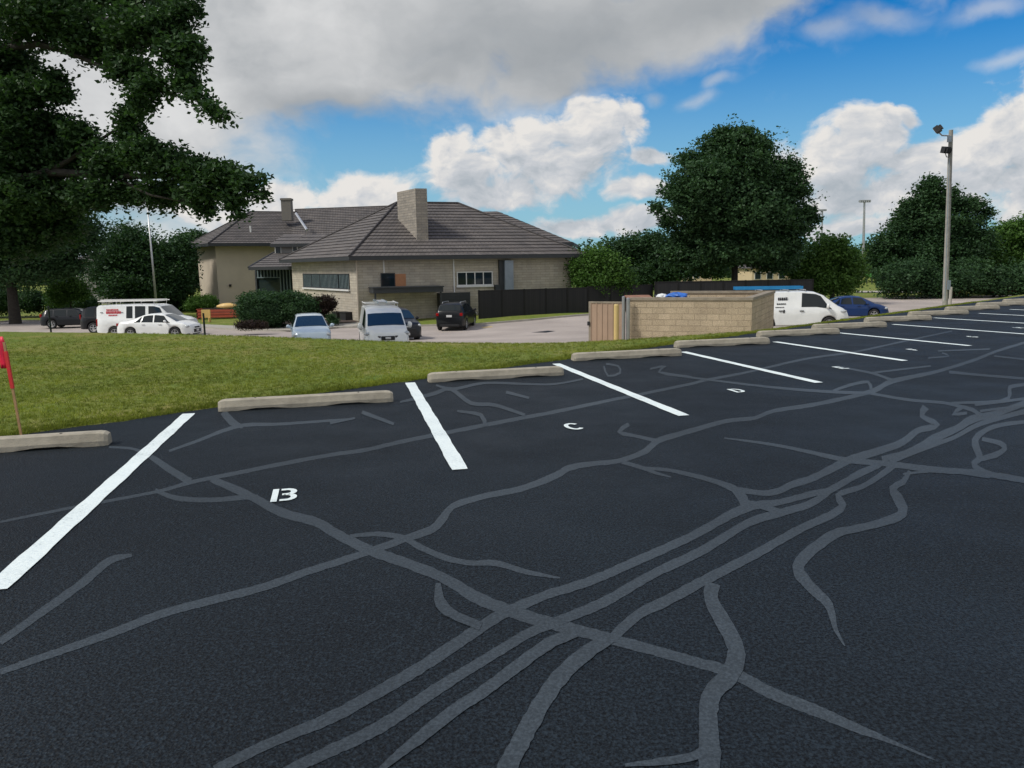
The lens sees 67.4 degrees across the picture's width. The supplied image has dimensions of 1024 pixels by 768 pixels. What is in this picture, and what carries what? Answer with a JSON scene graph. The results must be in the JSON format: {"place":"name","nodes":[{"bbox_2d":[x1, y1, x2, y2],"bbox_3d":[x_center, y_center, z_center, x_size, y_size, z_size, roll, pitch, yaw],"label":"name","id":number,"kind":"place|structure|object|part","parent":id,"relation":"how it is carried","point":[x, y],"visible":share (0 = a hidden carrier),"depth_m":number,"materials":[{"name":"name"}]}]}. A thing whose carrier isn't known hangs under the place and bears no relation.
{"place":"outdoors","nodes":[
{"label":"outdoors","id":0,"kind":"place"},
{"bbox_2d":[201,322,358,329],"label":"sidewalk","id":1,"kind":"structure","parent":0,"point":[285,328],"depth_m":52.79,"materials":[{"name":"concrete"}]},
{"bbox_2d":[312,293,339,320],"bbox_3d":[-13.019,-5.165,52.778,2.338,2.129,2.411,-1,9,0],"label":"barberry bush","id":2,"kind":"object","parent":1,"relation":"on","point":[328,305],"visible":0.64,"depth_m":52.34,"materials":[{"name":"brown plant"}]},
{"bbox_2d":[326,313,341,324],"bbox_3d":[-12.102,-4.392,51.924,1.105,0.943,1.001,-1,9,0],"label":"shrub","id":3,"kind":"object","parent":1,"relation":"on","point":[330,318],"visible":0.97,"depth_m":51.75,"materials":[{"name":"green plant"}]},
{"bbox_2d":[0,295,1011,343],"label":"parking lot","id":4,"kind":"structure","parent":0,"point":[569,329],"depth_m":48.26,"materials":[{"name":"grey concrete"}]},
{"bbox_2d":[39,308,83,328],"bbox_3d":[-34.209,-5.194,60.150,4.645,1.532,2.280,-2,9,-8],"label":"dark crossover","id":5,"kind":"object","parent":4,"relation":"on","point":[61,317],"visible":0.53,"depth_m":59.23,"materials":[{"name":"grey paint"}]},
{"bbox_2d":[53,310,65,315],"bbox_3d":[-34.851,-5.480,59.212,0.917,0.468,0.191,-2,9,-8],"label":"side window","id":6,"kind":"structure","parent":5,"relation":"in","point":[56,312],"depth_m":59.21,"materials":[{"name":"grey glass"}]},
{"bbox_2d":[67,310,79,315],"bbox_3d":[-33.810,-5.499,59.356,1.057,0.487,0.192,-2,9,-8],"label":"side window","id":7,"kind":"structure","parent":5,"relation":"in","point":[69,312],"depth_m":59.34,"materials":[{"name":"grey glass"}]},
{"bbox_2d":[79,306,97,332],"bbox_3d":[-27.465,-4.583,53.954,5.015,1.862,2.391,-1,9,-2],"label":"black suv","id":8,"kind":"object","parent":4,"relation":"on","point":[88,316],"visible":0.17,"depth_m":53.00,"materials":[{"name":"paint"}]},
{"bbox_3d":[-29.163,-4.935,52.971,0.691,0.555,0.165,-1,9,-2],"label":"side window","id":9,"kind":"part","parent":8,"relation":"part of","materials":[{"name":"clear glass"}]},
{"bbox_2d":[96,299,197,332],"bbox_3d":[-22.856,-4.115,48.284,5.765,2.322,2.441,-1,9,2],"label":"work van","id":10,"kind":"object","parent":4,"relation":"on","point":[109,316],"visible":0.39,"depth_m":47.39,"materials":[{"name":"white paint"}]},
{"bbox_3d":[-23.594,-4.423,47.344,0.399,0.730,0.119,-1,9,2],"label":"side window","id":11,"kind":"part","parent":10,"relation":"part of","materials":[{"name":"black glass"}]},
{"bbox_2d":[100,299,166,300],"bbox_3d":[-23.442,-5.214,47.627,4.000,0.090,0.456,-1,9,2],"label":"extension ladder","id":12,"kind":"object","parent":10,"relation":"on","point":[130,299],"visible":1,"depth_m":47.41,"materials":[{"name":"metal"}]},
{"bbox_3d":[-22.920,-4.432,47.320,0.650,0.730,0.119,-1,9,2],"label":"side window","id":13,"kind":"part","parent":10,"relation":"part of","materials":[{"name":"black glass"}]},
{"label":"side window","id":14,"kind":"part","parent":10,"relation":"part of","materials":[{"name":"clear glass"}]},
{"bbox_2d":[116,313,201,334],"bbox_3d":[-21.219,-3.548,46.271,4.665,1.473,2.240,0,9,3],"label":"white sedan","id":15,"kind":"object","parent":4,"relation":"on","point":[165,323],"visible":0.86,"depth_m":45.45,"materials":[{"name":"paint"}]},
{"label":"side window","id":16,"kind":"part","parent":15,"relation":"part of","materials":[{"name":"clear glass"}]},
{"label":"side window","id":17,"kind":"part","parent":15,"relation":"part of","materials":[{"name":"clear glass"}]},
{"bbox_2d":[233,319,269,330],"bbox_3d":[-15.950,-3.591,46.955,2.327,0.761,1.279,-1,9,0],"label":"shrub","id":18,"kind":"object","parent":4,"relation":"on","point":[252,324],"visible":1,"depth_m":46.73,"materials":[{"name":"brown plant"}]},
{"bbox_2d":[286,313,334,338],"bbox_3d":[-9.195,-2.441,34.968,2.100,1.513,4.145,-4,9,-16],"label":"pale hatchback","id":19,"kind":"object","parent":4,"relation":"on","point":[310,325],"visible":0.67,"depth_m":33.74,"materials":[{"name":"blue paint"}]},
{"bbox_2d":[0,311,625,331],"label":"kerb","id":20,"kind":"structure","parent":4,"relation":"on","point":[276,330],"depth_m":51.32,"materials":[{"name":"concrete"}]},
{"bbox_2d":[357,301,411,341],"bbox_3d":[-5.370,-2.360,31.814,2.170,2.004,4.645,-3,9,-14],"label":"compact van","id":21,"kind":"object","parent":4,"relation":"on","point":[378,321],"visible":0.73,"depth_m":30.35,"materials":[{"name":"white paint"}]},
{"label":"side window","id":22,"kind":"part","parent":21,"relation":"part of","materials":[{"name":"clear glass"}]},
{"bbox_2d":[373,299,386,302],"bbox_3d":[-5.562,-3.492,32.316,0.396,0.090,2.200,-3,9,-14],"label":"short ladder","id":23,"kind":"object","parent":21,"relation":"on","point":[381,300],"visible":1,"depth_m":32.00,"materials":[{"name":"silver metal"}]},
{"bbox_2d":[399,307,421,338],"bbox_3d":[-6.316,-3.267,41.315,2.280,1.702,4.645,-5,10,-24],"label":"dark crossover","id":24,"kind":"object","parent":4,"relation":"on","point":[414,330],"visible":0.24,"depth_m":39.73,"materials":[{"name":"grey paint"}]},
{"bbox_2d":[436,301,475,329],"bbox_3d":[-3.527,-4.452,49.159,2.280,1.752,4.645,0,9,8],"label":"black crossover","id":25,"kind":"object","parent":4,"relation":"on","point":[456,314],"visible":0.99,"depth_m":47.07,"materials":[{"name":"paint"}]},
{"bbox_2d":[439,305,459,310],"bbox_3d":[-3.813,-4.665,47.089,1.352,0.353,0.260,0,9,8],"label":"rear window","id":26,"kind":"structure","parent":25,"relation":"in","point":[442,307],"depth_m":47.08,"materials":[{"name":"grey glass"}]},
{"bbox_2d":[624,295,650,297],"bbox_3d":[4.819,-2.240,28.909,0.941,2.139,1.700,-1,9,0],"label":"dumpster","id":27,"kind":"object","parent":4,"relation":"on","point":[627,296],"visible":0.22,"depth_m":29.17,"materials":[{"name":"brown metal"}]},
{"bbox_2d":[755,289,848,326],"bbox_3d":[13.707,-3.615,37.075,4.645,1.946,2.170,0,9,4],"label":"compact van","id":28,"kind":"object","parent":4,"relation":"on","point":[796,307],"visible":0.54,"depth_m":36.26,"materials":[{"name":"white paint"}]},
{"bbox_2d":[733,286,802,289],"bbox_3d":[12.198,-4.584,36.600,3.150,0.150,0.456,0,9,4],"label":"extension ladder","id":29,"kind":"object","parent":28,"relation":"on","point":[763,287],"visible":1,"depth_m":36.39,"materials":[{"name":"metal"}]},
{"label":"side window","id":30,"kind":"part","parent":28,"relation":"part of","materials":[{"name":"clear glass"}]},
{"bbox_2d":[829,295,888,315],"bbox_3d":[21.471,-4.922,49.220,4.765,1.473,2.260,0,9,6],"label":"blue sedan","id":31,"kind":"object","parent":4,"relation":"on","point":[856,306],"visible":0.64,"depth_m":48.34,"materials":[{"name":"paint"}]},
{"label":"side window","id":32,"kind":"part","parent":31,"relation":"part of","materials":[{"name":"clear glass"}]},
{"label":"side window","id":33,"kind":"part","parent":31,"relation":"part of","materials":[{"name":"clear glass"}]},
{"bbox_2d":[0,296,1023,767],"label":"parking lot","id":34,"kind":"structure","parent":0,"point":[792,552],"depth_m":3.81,"materials":[{"name":"black asphalt"}]},
{"bbox_2d":[0,430,111,452],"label":"wheel stop","id":35,"kind":"object","parent":34,"relation":"on","point":[14,443],"visible":1,"depth_m":6.60,"materials":[{"name":"concrete"}]},
{"bbox_2d":[218,390,392,411],"bbox_3d":[-2.255,0.178,8.485,1.860,0.120,0.170,-3,9,-14],"label":"wheel stop","id":36,"kind":"object","parent":34,"relation":"on","point":[289,401],"visible":1,"depth_m":8.41,"materials":[{"name":"concrete"}]},
{"bbox_2d":[427,366,563,382],"bbox_3d":[-0.205,-0.140,10.329,1.860,0.120,0.170,-3,9,-15],"label":"wheel stop","id":37,"kind":"object","parent":34,"relation":"on","point":[487,374],"visible":1,"depth_m":10.25,"materials":[{"name":"concrete"}]},
{"bbox_2d":[571,348,681,360],"bbox_3d":[1.849,-0.480,12.320,1.860,0.120,0.170,-3,9,-15],"label":"wheel stop","id":38,"kind":"object","parent":34,"relation":"on","point":[586,356],"visible":1,"depth_m":12.23,"materials":[{"name":"concrete"}]},
{"bbox_2d":[674,337,769,347],"bbox_3d":[3.821,-0.761,13.940,1.860,0.120,0.170,-3,9,-14],"label":"wheel stop","id":39,"kind":"object","parent":34,"relation":"on","point":[718,342],"visible":1,"depth_m":13.86,"materials":[{"name":"concrete"}]},
{"bbox_2d":[756,328,839,336],"bbox_3d":[5.830,-1.054,15.626,1.860,0.120,0.170,-3,9,-14],"label":"wheel stop","id":40,"kind":"object","parent":34,"relation":"on","point":[791,332],"visible":0.99,"depth_m":15.54,"materials":[{"name":"concrete"}]},
{"bbox_2d":[811,321,886,328],"bbox_3d":[7.498,-1.302,17.057,1.860,0.120,0.170,-3,9,-14],"label":"wheel stop","id":41,"kind":"object","parent":34,"relation":"on","point":[856,325],"visible":0.95,"depth_m":16.98,"materials":[{"name":"concrete"}]},
{"bbox_2d":[864,315,931,321],"bbox_3d":[9.474,-1.608,18.835,1.860,0.120,0.170,-3,9,-14],"label":"wheel stop","id":42,"kind":"object","parent":34,"relation":"on","point":[899,318],"visible":0.99,"depth_m":18.75,"materials":[{"name":"concrete"}]},
{"bbox_2d":[907,310,968,315],"bbox_3d":[11.449,-1.914,20.614,1.860,0.120,0.170,-3,9,-14],"label":"wheel stop","id":43,"kind":"object","parent":34,"relation":"on","point":[940,312],"visible":0.96,"depth_m":20.53,"materials":[{"name":"concrete"}]},
{"bbox_2d":[944,305,999,309],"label":"wheel stop","id":44,"kind":"object","parent":34,"relation":"on","point":[980,307],"visible":0.97,"depth_m":22.31,"materials":[{"name":"concrete"}]},
{"bbox_2d":[975,301,1023,305],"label":"wheel stop","id":45,"kind":"object","parent":34,"relation":"on","point":[1004,303],"visible":0.91,"depth_m":24.09,"materials":[{"name":"concrete"}]},
{"bbox_2d":[1002,298,1023,301],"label":"wheel stop","id":46,"kind":"object","parent":34,"relation":"on","point":[1006,300],"visible":0.77,"depth_m":25.74,"materials":[{"name":"concrete"}]},
{"bbox_2d":[0,276,1023,435],"bbox_3d":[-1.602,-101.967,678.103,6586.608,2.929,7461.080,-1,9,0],"label":"lawn","id":47,"kind":"structure","parent":0,"point":[28,336],"depth_m":12.65,"materials":[{"name":"green plant"}]},
{"bbox_2d":[0,336,22,434],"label":"survey stake","id":48,"kind":"object","parent":47,"relation":"on","point":[4,359],"visible":0.96,"depth_m":7.01,"materials":[{"name":"brown wood"}]},
{"bbox_2d":[47,306,51,331],"bbox_3d":[-11.768,-1.597,19.539,0.044,0.769,0.044,-1,9,0],"label":"steel stake","id":49,"kind":"object","parent":47,"relation":"on","point":[50,327],"visible":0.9,"depth_m":19.54,"materials":[{"name":"grey metal"}]},
{"bbox_2d":[0,282,101,317],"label":"dark bush","id":50,"kind":"object","parent":47,"relation":"on","point":[33,303],"visible":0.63,"depth_m":74.75,"materials":[{"name":"green plant"}]},
{"bbox_2d":[0,179,121,323],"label":"elm tree","id":51,"kind":"object","parent":47,"relation":"on","point":[60,267],"visible":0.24,"depth_m":64.30,"materials":[{"name":"green plant"}]},
{"bbox_2d":[42,273,98,309],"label":"young tree","id":52,"kind":"object","parent":47,"relation":"on","point":[61,292],"visible":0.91,"depth_m":70.78,"materials":[{"name":"green plant"}]},
{"bbox_2d":[76,256,121,303],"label":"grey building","id":53,"kind":"structure","parent":47,"relation":"on","point":[94,285],"depth_m":104.20,"materials":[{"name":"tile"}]},
{"bbox_2d":[0,0,275,268],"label":"oak tree","id":54,"kind":"object","parent":47,"relation":"on","point":[42,144],"visible":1,"depth_m":23.18,"materials":[{"name":"green plant"}]},
{"bbox_2d":[79,216,204,307],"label":"leafy tree","id":55,"kind":"object","parent":47,"relation":"on","point":[125,272],"visible":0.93,"depth_m":79.29,"materials":[{"name":"green plant"}]},
{"bbox_2d":[146,207,156,302],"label":"flagpole","id":56,"kind":"object","parent":47,"relation":"on","point":[154,285],"visible":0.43,"depth_m":72.95,"materials":[{"name":"metal"}]},
{"bbox_2d":[132,297,192,310],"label":"dark bush","id":57,"kind":"object","parent":47,"relation":"on","point":[175,304],"visible":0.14,"depth_m":82.61,"materials":[{"name":"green plant"}]},
{"bbox_2d":[168,227,207,297],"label":"elm tree","id":58,"kind":"object","parent":47,"relation":"on","point":[199,233],"visible":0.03,"depth_m":89.77,"materials":[{"name":"green plant"}]},
{"bbox_2d":[178,292,219,311],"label":"round bush","id":59,"kind":"object","parent":47,"relation":"on","point":[201,301],"visible":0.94,"depth_m":78.90,"materials":[{"name":"green plant"}]},
{"bbox_2d":[202,313,205,334],"bbox_3d":[-7.128,-1.331,17.770,0.044,0.619,0.044,-1,9,0],"label":"steel stake","id":60,"kind":"object","parent":47,"relation":"on","point":[203,316],"visible":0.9,"depth_m":17.77,"materials":[{"name":"grey metal"}]},
{"bbox_2d":[201,310,210,321],"bbox_3d":[-24.624,-5.488,61.829,0.700,0.994,0.400,-1,9,0],"label":"barricade sign","id":61,"kind":"object","parent":47,"relation":"on","point":[207,313],"visible":0.81,"depth_m":61.75,"materials":[{"name":"yellow plastic"}]},
{"bbox_2d":[196,308,237,318],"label":"planter bench","id":62,"kind":"object","parent":47,"relation":"on","point":[220,313],"visible":0.51,"depth_m":65.81,"materials":[{"name":"red wood"}]},
{"bbox_2d":[216,303,234,308],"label":"covered bundle","id":63,"kind":"object","parent":62,"relation":"on","point":[226,305],"visible":0.66,"depth_m":66.86,"materials":[{"name":"yellow fabric"}]},
{"bbox_2d":[190,198,296,307],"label":"tan wing","id":64,"kind":"structure","parent":47,"relation":"on","point":[230,255],"depth_m":84.19,"materials":[{"name":"beige paint"}]},
{"bbox_2d":[247,205,387,293],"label":"central block","id":65,"kind":"structure","parent":47,"relation":"on","point":[309,225],"depth_m":78.08,"materials":[{"name":"tile"}]},
{"bbox_2d":[275,247,281,252],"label":"window","id":66,"kind":"structure","parent":65,"relation":"in","point":[277,249],"depth_m":75.28,"materials":[{"name":"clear glass"}]},
{"bbox_2d":[286,319,358,325],"bbox_3d":[-15.427,-4.670,56.872,7.664,0.174,9.096,-3,9,-16],"label":"planting bed","id":67,"kind":"object","parent":47,"relation":"on","point":[344,321],"visible":0.12,"depth_m":54.64,"materials":[{"name":"brown soil"}]},
{"bbox_2d":[230,288,291,327],"bbox_3d":[-16.625,-5.044,51.794,4.402,2.829,3.625,-1,9,0],"label":"clipped hedge","id":68,"kind":"object","parent":67,"relation":"on","point":[263,305],"visible":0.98,"depth_m":50.82,"materials":[{"name":"green plant"}]},
{"bbox_2d":[273,289,323,323],"bbox_3d":[-14.617,-5.096,52.107,3.836,2.698,3.964,-1,9,0],"label":"clipped hedge","id":69,"kind":"object","parent":67,"relation":"on","point":[294,302],"visible":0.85,"depth_m":51.33,"materials":[{"name":"green plant"}]},
{"bbox_2d":[279,188,585,322],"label":"stone building","id":70,"kind":"structure","parent":47,"relation":"on","point":[414,252],"depth_m":57.41,"materials":[{"name":"stone"}]},
{"bbox_2d":[302,274,349,290],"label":"window","id":71,"kind":"structure","parent":70,"relation":"in","point":[336,282],"depth_m":59.74,"materials":[{"name":"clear glass"}]},
{"bbox_2d":[380,273,395,286],"bbox_3d":[-8.897,-7.449,55.146,1.018,1.029,0.334,-1,9,-3],"label":"window","id":72,"kind":"structure","parent":70,"relation":"in","point":[387,279],"depth_m":55.13,"materials":[{"name":"black glass"}]},
{"bbox_2d":[395,274,405,285],"bbox_3d":[-8.060,-7.486,55.431,0.801,0.911,0.050,-4,9,-18],"label":"boarded window","id":73,"kind":"structure","parent":70,"relation":"in","point":[400,279],"depth_m":55.41,"materials":[{"name":"brown wood"}]},
{"bbox_2d":[456,271,493,287],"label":"window","id":74,"kind":"structure","parent":70,"relation":"in","point":[479,278],"depth_m":57.19,"materials":[{"name":"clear glass"}]},
{"bbox_2d":[5,226,870,285],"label":"distant wood","id":75,"kind":"object","parent":47,"relation":"on","point":[601,244],"depth_m":204.28,"materials":[{"name":"green plant"}]},
{"bbox_2d":[484,211,577,287],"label":"wing","id":76,"kind":"structure","parent":47,"relation":"on","point":[500,215],"depth_m":70.11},
{"bbox_2d":[478,287,588,318],"bbox_3d":[1.677,-5.882,55.516,8.811,2.030,0.122,-5,10,-23],"label":"privacy fence","id":77,"kind":"object","parent":47,"relation":"on","point":[503,303],"visible":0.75,"depth_m":55.36,"materials":[{"name":"black wood"}]},
{"bbox_2d":[563,241,639,296],"bbox_3d":[6.833,-8.170,59.613,5.921,5.763,5.190,-5,10,-24],"label":"crabapple tree","id":78,"kind":"object","parent":47,"relation":"on","point":[594,266],"visible":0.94,"depth_m":58.33,"materials":[{"name":"green plant"}]},
{"bbox_2d":[587,301,621,341],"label":"enclosure gate","id":79,"kind":"structure","parent":47,"relation":"on","point":[600,323],"depth_m":26.93,"materials":[{"name":"beige wood"}]},
{"bbox_2d":[614,304,618,340],"bbox_3d":[3.526,-1.474,25.989,0.166,2.457,0.170,-1,9,0],"label":"bollard","id":80,"kind":"object","parent":47,"relation":"on","point":[616,321],"visible":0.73,"depth_m":25.82,"materials":[{"name":"yellow metal"}]},
{"bbox_2d":[587,284,652,310],"bbox_3d":[8.342,-6.432,58.887,6.022,2.280,0.122,-5,10,-27],"label":"privacy fence","id":81,"kind":"object","parent":47,"relation":"on","point":[597,295],"visible":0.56,"depth_m":58.58,"materials":[{"name":"black wood"}]},
{"bbox_2d":[622,296,624,338],"bbox_3d":[3.803,-1.645,26.266,0.114,2.703,0.120,-1,9,0],"label":"gate post","id":82,"kind":"object","parent":47,"relation":"on","point":[623,317],"visible":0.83,"depth_m":26.13,"materials":[{"name":"metal"}]},
{"bbox_2d":[626,298,629,338],"bbox_3d":[3.964,-1.623,26.270,0.133,2.653,0.140,-1,9,0],"label":"gate post","id":83,"kind":"object","parent":47,"relation":"on","point":[627,318],"visible":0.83,"depth_m":26.12,"materials":[{"name":"metal"}]},
{"bbox_2d":[599,228,696,291],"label":"ash tree","id":84,"kind":"object","parent":47,"relation":"on","point":[645,263],"visible":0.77,"depth_m":69.53,"materials":[{"name":"green plant"}]},
{"bbox_2d":[682,277,711,280],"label":"tan house","id":85,"kind":"structure","parent":47,"relation":"on","point":[700,278],"depth_m":148.75,"materials":[{"name":"paint"}]},
{"bbox_2d":[630,291,774,338],"bbox_3d":[7.240,-1.873,28.562,4.093,2.944,6.577,3,10,25],"label":"block enclosure","id":86,"kind":"object","parent":47,"relation":"on","point":[700,312],"visible":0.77,"depth_m":25.83,"materials":[{"name":"beige brick"}]},
{"bbox_2d":[666,237,745,280],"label":"ash tree","id":87,"kind":"object","parent":47,"relation":"on","point":[720,275],"visible":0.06,"depth_m":78.33,"materials":[{"name":"green plant"}]},
{"bbox_2d":[654,279,813,296],"bbox_3d":[17.346,-6.763,60.022,12.569,2.677,0.122,-1,9,-3],"label":"privacy fence","id":88,"kind":"object","parent":47,"relation":"on","point":[722,285],"visible":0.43,"depth_m":59.80,"materials":[{"name":"black wood"}]},
{"bbox_2d":[645,113,829,279],"bbox_3d":[18.036,-13.460,62.067,14.528,15.310,11.806,-1,9,0],"label":"shade tree","id":89,"kind":"object","parent":47,"relation":"on","point":[732,195],"visible":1,"depth_m":59.58,"materials":[{"name":"green plant"}]},
{"bbox_2d":[738,265,789,279],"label":"tan house","id":90,"kind":"structure","parent":47,"relation":"on","point":[754,276],"depth_m":138.85,"materials":[{"name":"paint"}]},
{"bbox_2d":[754,272,760,278],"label":"window","id":91,"kind":"structure","parent":90,"relation":"in","point":[756,276],"depth_m":138.70,"materials":[{"name":"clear glass"}]},
{"bbox_2d":[766,272,772,278],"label":"window","id":92,"kind":"structure","parent":90,"relation":"in","point":[768,276],"depth_m":138.70,"materials":[{"name":"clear glass"}]},
{"bbox_2d":[819,209,826,232],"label":"stadium light","id":93,"kind":"object","parent":47,"relation":"on","point":[822,210],"visible":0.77,"depth_m":225.06,"materials":[{"name":"metal"}]},
{"bbox_2d":[778,232,872,297],"bbox_3d":[26.535,-9.595,65.230,7.826,6.443,5.490,-1,9,0],"label":"maple tree","id":94,"kind":"object","parent":47,"relation":"on","point":[833,267],"visible":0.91,"depth_m":64.39,"materials":[{"name":"green plant"}]},
{"bbox_2d":[858,200,870,253],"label":"stadium light","id":95,"kind":"object","parent":47,"relation":"on","point":[863,231],"visible":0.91,"depth_m":166.58,"materials":[{"name":"metal"}]},
{"bbox_2d":[861,171,1004,296],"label":"tall tree","id":96,"kind":"object","parent":47,"relation":"on","point":[915,225],"visible":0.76,"depth_m":75.43,"materials":[{"name":"green plant"}]},
{"bbox_2d":[933,124,952,305],"bbox_3d":[18.027,-6.239,32.334,1.297,8.991,0.500,-1,9,0],"label":"light pole","id":97,"kind":"object","parent":47,"relation":"on","point":[937,129],"visible":0.94,"depth_m":32.23,"materials":[{"name":"grey metal"}]},
{"bbox_2d":[868,253,1023,298],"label":"hedgerow shrub","id":98,"kind":"object","parent":47,"relation":"on","point":[896,279],"visible":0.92,"depth_m":72.31,"materials":[{"name":"green plant"}]},
{"bbox_2d":[948,287,952,304],"bbox_3d":[21.614,-3.583,37.950,0.129,2.407,0.129,3,10,22],"label":"guard post","id":99,"kind":"object","parent":47,"relation":"on","point":[950,296],"visible":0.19,"depth_m":37.79,"materials":[{"name":"concrete"}]},
{"bbox_2d":[972,211,1023,293],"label":"bushy tree","id":100,"kind":"object","parent":47,"relation":"on","point":[1012,235],"visible":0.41,"depth_m":79.62,"materials":[{"name":"green plant"}]},
{"bbox_2d":[2,0,1023,256],"label":"sky","id":101,"kind":"structure","parent":0,"point":[561,118],"materials":[{"name":"blue"}]},
{"bbox_3d":[5.897,-2.179,28.314,1.066,2.167,1.700,-1,9,0],"label":"dumpster","id":102,"kind":"object","parent":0,"visible":0},
{"bbox_2d":[665,292,687,296],"bbox_3d":[6.069,-3.228,28.158,0.860,0.305,0.914,6,11,38],"label":"tarp","id":103,"kind":"object","parent":102,"relation":"on","point":[676,294],"visible":0.59,"depth_m":27.85,"materials":[{"name":"blue plastic"}]}
]}

